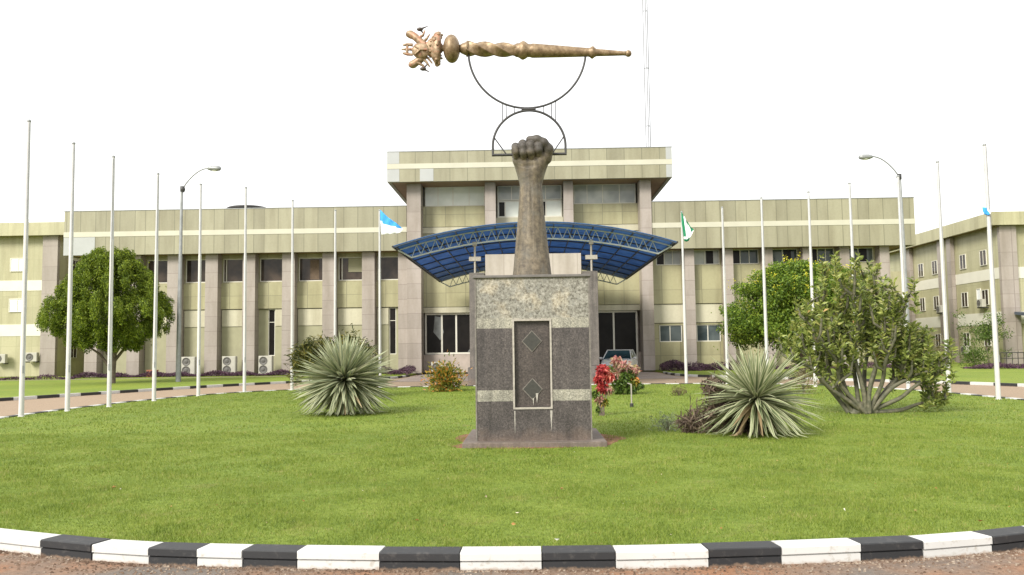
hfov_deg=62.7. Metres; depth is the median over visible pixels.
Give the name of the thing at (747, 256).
window
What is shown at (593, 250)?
entrance canopy
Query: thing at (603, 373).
colour leaf shrub
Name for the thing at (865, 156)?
street lamp
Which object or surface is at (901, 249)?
flagpole
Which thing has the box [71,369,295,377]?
purple ground cover
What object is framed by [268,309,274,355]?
window
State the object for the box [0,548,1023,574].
gravel
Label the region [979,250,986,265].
window
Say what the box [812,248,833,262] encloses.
window
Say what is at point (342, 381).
yucca plant
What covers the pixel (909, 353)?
succulent shrub
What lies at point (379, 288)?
flagpole
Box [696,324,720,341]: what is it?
window
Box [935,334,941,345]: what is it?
window
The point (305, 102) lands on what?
sky
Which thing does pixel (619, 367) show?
colour leaf shrub
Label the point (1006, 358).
railing
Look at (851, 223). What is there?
flagpole
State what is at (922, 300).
window
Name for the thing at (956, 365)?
lawn
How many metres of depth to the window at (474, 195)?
61.16 m
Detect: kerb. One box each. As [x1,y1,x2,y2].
[0,375,409,400]
[0,383,1023,569]
[663,372,1023,386]
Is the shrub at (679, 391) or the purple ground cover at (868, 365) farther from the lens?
the purple ground cover at (868, 365)
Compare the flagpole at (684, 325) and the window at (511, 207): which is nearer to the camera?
the flagpole at (684, 325)
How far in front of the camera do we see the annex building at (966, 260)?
67.66 m
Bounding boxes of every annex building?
[0,222,83,376]
[889,211,1023,363]
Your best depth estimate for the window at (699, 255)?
60.58 m
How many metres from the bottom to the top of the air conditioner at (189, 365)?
1.360 m
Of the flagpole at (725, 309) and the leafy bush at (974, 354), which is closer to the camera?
the flagpole at (725, 309)
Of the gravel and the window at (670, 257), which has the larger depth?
the window at (670, 257)
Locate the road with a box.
[0,372,1023,574]
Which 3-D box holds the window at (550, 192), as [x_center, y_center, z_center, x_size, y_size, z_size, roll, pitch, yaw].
[1.269,-6.884,61.057,4.670,1.080,0.070,-1,-4,1]
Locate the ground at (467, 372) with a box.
[145,367,872,376]
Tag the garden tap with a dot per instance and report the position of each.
(631, 404)
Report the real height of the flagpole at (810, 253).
7.666 m
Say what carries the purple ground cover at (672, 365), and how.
on the lawn at (1010, 375)
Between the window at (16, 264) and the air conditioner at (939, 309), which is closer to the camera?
the window at (16, 264)
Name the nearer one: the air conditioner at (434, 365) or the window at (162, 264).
the air conditioner at (434, 365)
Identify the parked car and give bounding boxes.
[599,349,637,374]
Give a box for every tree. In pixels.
[34,246,175,382]
[711,254,875,375]
[952,308,1013,362]
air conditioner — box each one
[0,354,7,363]
[25,352,39,362]
[181,357,196,374]
[222,356,236,375]
[258,356,273,373]
[431,362,442,370]
[936,305,942,313]
[961,346,968,354]
[976,299,988,307]
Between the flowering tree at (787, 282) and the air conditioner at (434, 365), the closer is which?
the flowering tree at (787, 282)
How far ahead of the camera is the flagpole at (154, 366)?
28.80 m
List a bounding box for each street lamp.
[175,166,220,381]
[858,154,909,329]
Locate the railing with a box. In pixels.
[1000,352,1023,364]
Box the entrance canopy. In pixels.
[392,221,677,384]
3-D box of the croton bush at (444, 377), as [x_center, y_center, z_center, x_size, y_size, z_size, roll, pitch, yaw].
[-2.572,3.263,32.682,2.107,1.745,1.850,-1,-4,1]
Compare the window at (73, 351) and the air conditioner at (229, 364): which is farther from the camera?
the window at (73, 351)
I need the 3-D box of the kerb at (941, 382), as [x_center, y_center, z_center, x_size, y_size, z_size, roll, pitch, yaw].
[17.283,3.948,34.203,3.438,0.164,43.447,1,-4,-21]
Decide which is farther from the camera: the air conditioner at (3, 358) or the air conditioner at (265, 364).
the air conditioner at (3, 358)
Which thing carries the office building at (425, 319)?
on the lawn at (39, 386)
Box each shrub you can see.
[592,364,614,415]
[609,356,644,394]
[645,412,678,431]
[670,383,687,395]
[772,250,959,413]
[785,364,822,393]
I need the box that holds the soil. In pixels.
[451,434,625,448]
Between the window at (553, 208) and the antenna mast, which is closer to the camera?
the window at (553, 208)
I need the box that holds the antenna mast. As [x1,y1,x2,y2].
[642,0,650,146]
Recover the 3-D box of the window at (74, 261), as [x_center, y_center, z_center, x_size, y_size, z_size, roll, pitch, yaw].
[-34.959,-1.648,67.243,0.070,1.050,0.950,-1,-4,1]
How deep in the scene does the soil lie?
14.50 m
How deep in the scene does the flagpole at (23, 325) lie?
22.25 m
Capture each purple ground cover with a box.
[0,374,79,379]
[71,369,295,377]
[383,365,416,374]
[659,359,738,370]
[740,361,890,368]
[961,362,1023,368]
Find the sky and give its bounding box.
[0,0,1023,233]
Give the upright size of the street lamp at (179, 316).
12.528 m
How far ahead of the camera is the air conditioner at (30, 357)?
63.98 m
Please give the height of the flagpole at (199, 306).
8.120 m
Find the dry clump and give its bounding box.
[672,371,777,433]
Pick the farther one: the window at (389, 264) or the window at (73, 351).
the window at (73, 351)
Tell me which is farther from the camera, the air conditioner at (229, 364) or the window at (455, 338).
the window at (455, 338)
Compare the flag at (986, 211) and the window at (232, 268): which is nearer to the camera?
the flag at (986, 211)
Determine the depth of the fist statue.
14.88 m
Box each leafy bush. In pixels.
[283,330,344,386]
[317,323,385,375]
[933,331,956,364]
[957,337,992,365]
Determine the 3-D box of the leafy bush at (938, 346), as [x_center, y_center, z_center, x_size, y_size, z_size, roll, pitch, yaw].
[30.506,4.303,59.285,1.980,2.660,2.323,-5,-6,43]
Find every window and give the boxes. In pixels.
[9,298,21,311]
[10,258,22,271]
[71,346,76,357]
[73,260,78,269]
[147,260,167,282]
[186,259,204,282]
[223,259,242,281]
[260,258,281,281]
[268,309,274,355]
[299,257,321,280]
[338,257,361,280]
[378,256,397,279]
[389,307,395,353]
[425,186,484,206]
[425,313,469,353]
[497,185,561,200]
[497,201,518,217]
[543,200,561,216]
[573,184,635,203]
[656,250,680,264]
[659,325,681,341]
[694,250,719,264]
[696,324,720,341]
[733,249,758,263]
[773,249,797,262]
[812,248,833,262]
[849,247,873,261]
[918,263,923,276]
[919,298,925,310]
[931,260,937,274]
[933,296,939,309]
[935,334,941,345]
[959,254,966,269]
[961,292,968,306]
[963,333,970,345]
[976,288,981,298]
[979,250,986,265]
[981,289,988,304]
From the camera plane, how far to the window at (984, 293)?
65.35 m
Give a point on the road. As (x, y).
(7, 408)
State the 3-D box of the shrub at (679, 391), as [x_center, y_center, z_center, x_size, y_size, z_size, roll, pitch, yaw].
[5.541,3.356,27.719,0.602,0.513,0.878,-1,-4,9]
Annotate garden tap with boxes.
[627,383,633,406]
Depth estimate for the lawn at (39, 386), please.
46.48 m
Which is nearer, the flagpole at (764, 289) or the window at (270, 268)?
the flagpole at (764, 289)
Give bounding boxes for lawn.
[0,373,416,397]
[0,375,82,377]
[0,384,1023,562]
[655,366,1023,383]
[941,363,1020,366]
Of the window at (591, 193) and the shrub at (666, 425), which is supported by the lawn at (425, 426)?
the shrub at (666, 425)
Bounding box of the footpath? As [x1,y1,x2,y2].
[0,376,283,380]
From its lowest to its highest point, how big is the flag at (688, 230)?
1.354 m
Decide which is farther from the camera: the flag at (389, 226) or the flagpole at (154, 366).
the flag at (389, 226)
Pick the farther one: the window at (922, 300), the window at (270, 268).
the window at (922, 300)
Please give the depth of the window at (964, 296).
68.60 m
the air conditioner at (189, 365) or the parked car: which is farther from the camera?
the air conditioner at (189, 365)
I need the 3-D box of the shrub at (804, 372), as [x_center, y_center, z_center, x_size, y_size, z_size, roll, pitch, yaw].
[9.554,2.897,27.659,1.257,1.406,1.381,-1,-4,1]
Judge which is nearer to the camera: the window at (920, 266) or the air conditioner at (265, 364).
the air conditioner at (265, 364)
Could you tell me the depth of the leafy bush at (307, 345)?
29.12 m
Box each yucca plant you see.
[289,333,396,415]
[692,342,824,438]
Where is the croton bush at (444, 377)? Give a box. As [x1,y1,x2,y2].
[420,350,472,391]
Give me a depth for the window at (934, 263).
73.59 m
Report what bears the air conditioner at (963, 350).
attached to the annex building at (966, 260)
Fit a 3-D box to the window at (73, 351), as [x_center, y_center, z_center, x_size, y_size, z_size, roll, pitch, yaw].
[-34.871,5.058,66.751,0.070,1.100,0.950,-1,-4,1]
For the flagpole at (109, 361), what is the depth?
25.86 m
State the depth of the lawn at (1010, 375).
45.05 m
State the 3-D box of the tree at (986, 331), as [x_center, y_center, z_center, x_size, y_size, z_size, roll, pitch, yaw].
[34.505,3.550,61.338,4.178,4.217,3.410,-1,-4,1]
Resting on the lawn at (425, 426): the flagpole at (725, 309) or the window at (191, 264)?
the flagpole at (725, 309)
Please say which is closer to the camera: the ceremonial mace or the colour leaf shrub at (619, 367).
the ceremonial mace
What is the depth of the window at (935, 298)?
73.56 m
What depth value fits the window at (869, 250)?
60.36 m
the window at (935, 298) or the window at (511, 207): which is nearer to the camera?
the window at (511, 207)
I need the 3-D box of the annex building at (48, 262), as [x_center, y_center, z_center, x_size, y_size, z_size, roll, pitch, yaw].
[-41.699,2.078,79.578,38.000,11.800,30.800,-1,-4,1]
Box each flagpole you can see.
[18,119,30,416]
[64,142,75,411]
[106,155,114,406]
[152,173,159,400]
[196,183,201,395]
[243,186,246,391]
[290,199,293,389]
[334,209,336,338]
[378,209,380,386]
[681,211,687,382]
[721,207,728,383]
[760,197,768,364]
[807,191,816,386]
[848,182,859,387]
[896,175,909,388]
[936,161,951,392]
[982,143,1001,399]
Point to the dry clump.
(689, 422)
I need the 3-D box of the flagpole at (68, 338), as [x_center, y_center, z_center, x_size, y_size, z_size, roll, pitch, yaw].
[-12.732,-0.337,24.217,0.168,7.848,0.170,-5,-6,43]
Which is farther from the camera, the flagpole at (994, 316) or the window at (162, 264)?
the window at (162, 264)
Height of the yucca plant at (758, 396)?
1.731 m
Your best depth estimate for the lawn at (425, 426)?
10.94 m
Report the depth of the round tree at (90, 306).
45.81 m
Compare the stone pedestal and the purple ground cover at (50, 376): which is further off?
the purple ground cover at (50, 376)
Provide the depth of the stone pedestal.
14.06 m
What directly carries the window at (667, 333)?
in the office building at (425, 319)
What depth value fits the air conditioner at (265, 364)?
59.15 m
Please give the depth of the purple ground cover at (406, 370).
56.23 m
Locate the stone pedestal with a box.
[462,274,606,447]
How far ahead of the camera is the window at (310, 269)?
61.20 m
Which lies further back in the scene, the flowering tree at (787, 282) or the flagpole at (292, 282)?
the flowering tree at (787, 282)
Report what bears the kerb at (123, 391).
on the road
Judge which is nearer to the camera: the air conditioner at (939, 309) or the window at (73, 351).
the window at (73, 351)
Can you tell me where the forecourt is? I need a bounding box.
[391,372,681,381]
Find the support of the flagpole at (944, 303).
on the lawn at (425, 426)
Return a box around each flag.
[380,210,402,234]
[681,212,693,241]
[982,207,990,214]
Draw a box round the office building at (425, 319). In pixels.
[63,146,915,376]
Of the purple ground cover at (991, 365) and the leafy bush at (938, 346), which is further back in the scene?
the leafy bush at (938, 346)
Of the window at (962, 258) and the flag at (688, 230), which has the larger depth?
the window at (962, 258)
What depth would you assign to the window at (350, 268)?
61.11 m
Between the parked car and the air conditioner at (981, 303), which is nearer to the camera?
the parked car
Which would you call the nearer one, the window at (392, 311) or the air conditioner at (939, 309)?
the window at (392, 311)
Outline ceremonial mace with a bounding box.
[401,26,631,71]
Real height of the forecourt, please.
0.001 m
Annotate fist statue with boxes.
[468,54,585,274]
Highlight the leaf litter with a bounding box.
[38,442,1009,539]
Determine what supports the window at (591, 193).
in the office building at (425, 319)
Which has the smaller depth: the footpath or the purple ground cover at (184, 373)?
the footpath
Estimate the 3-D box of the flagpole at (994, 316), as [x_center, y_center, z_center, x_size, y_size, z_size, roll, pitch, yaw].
[13.744,-0.479,24.073,0.170,7.414,0.168,3,-5,-41]
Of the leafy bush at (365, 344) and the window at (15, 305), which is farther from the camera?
the window at (15, 305)
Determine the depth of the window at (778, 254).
60.48 m
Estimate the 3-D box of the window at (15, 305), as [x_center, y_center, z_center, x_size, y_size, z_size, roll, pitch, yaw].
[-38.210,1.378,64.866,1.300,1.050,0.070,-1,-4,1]
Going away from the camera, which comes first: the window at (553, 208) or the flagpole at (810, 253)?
the flagpole at (810, 253)
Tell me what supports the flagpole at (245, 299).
on the lawn at (425, 426)
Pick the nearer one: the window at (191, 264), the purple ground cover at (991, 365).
the purple ground cover at (991, 365)
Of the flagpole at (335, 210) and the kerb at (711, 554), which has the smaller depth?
the kerb at (711, 554)
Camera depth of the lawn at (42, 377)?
63.36 m

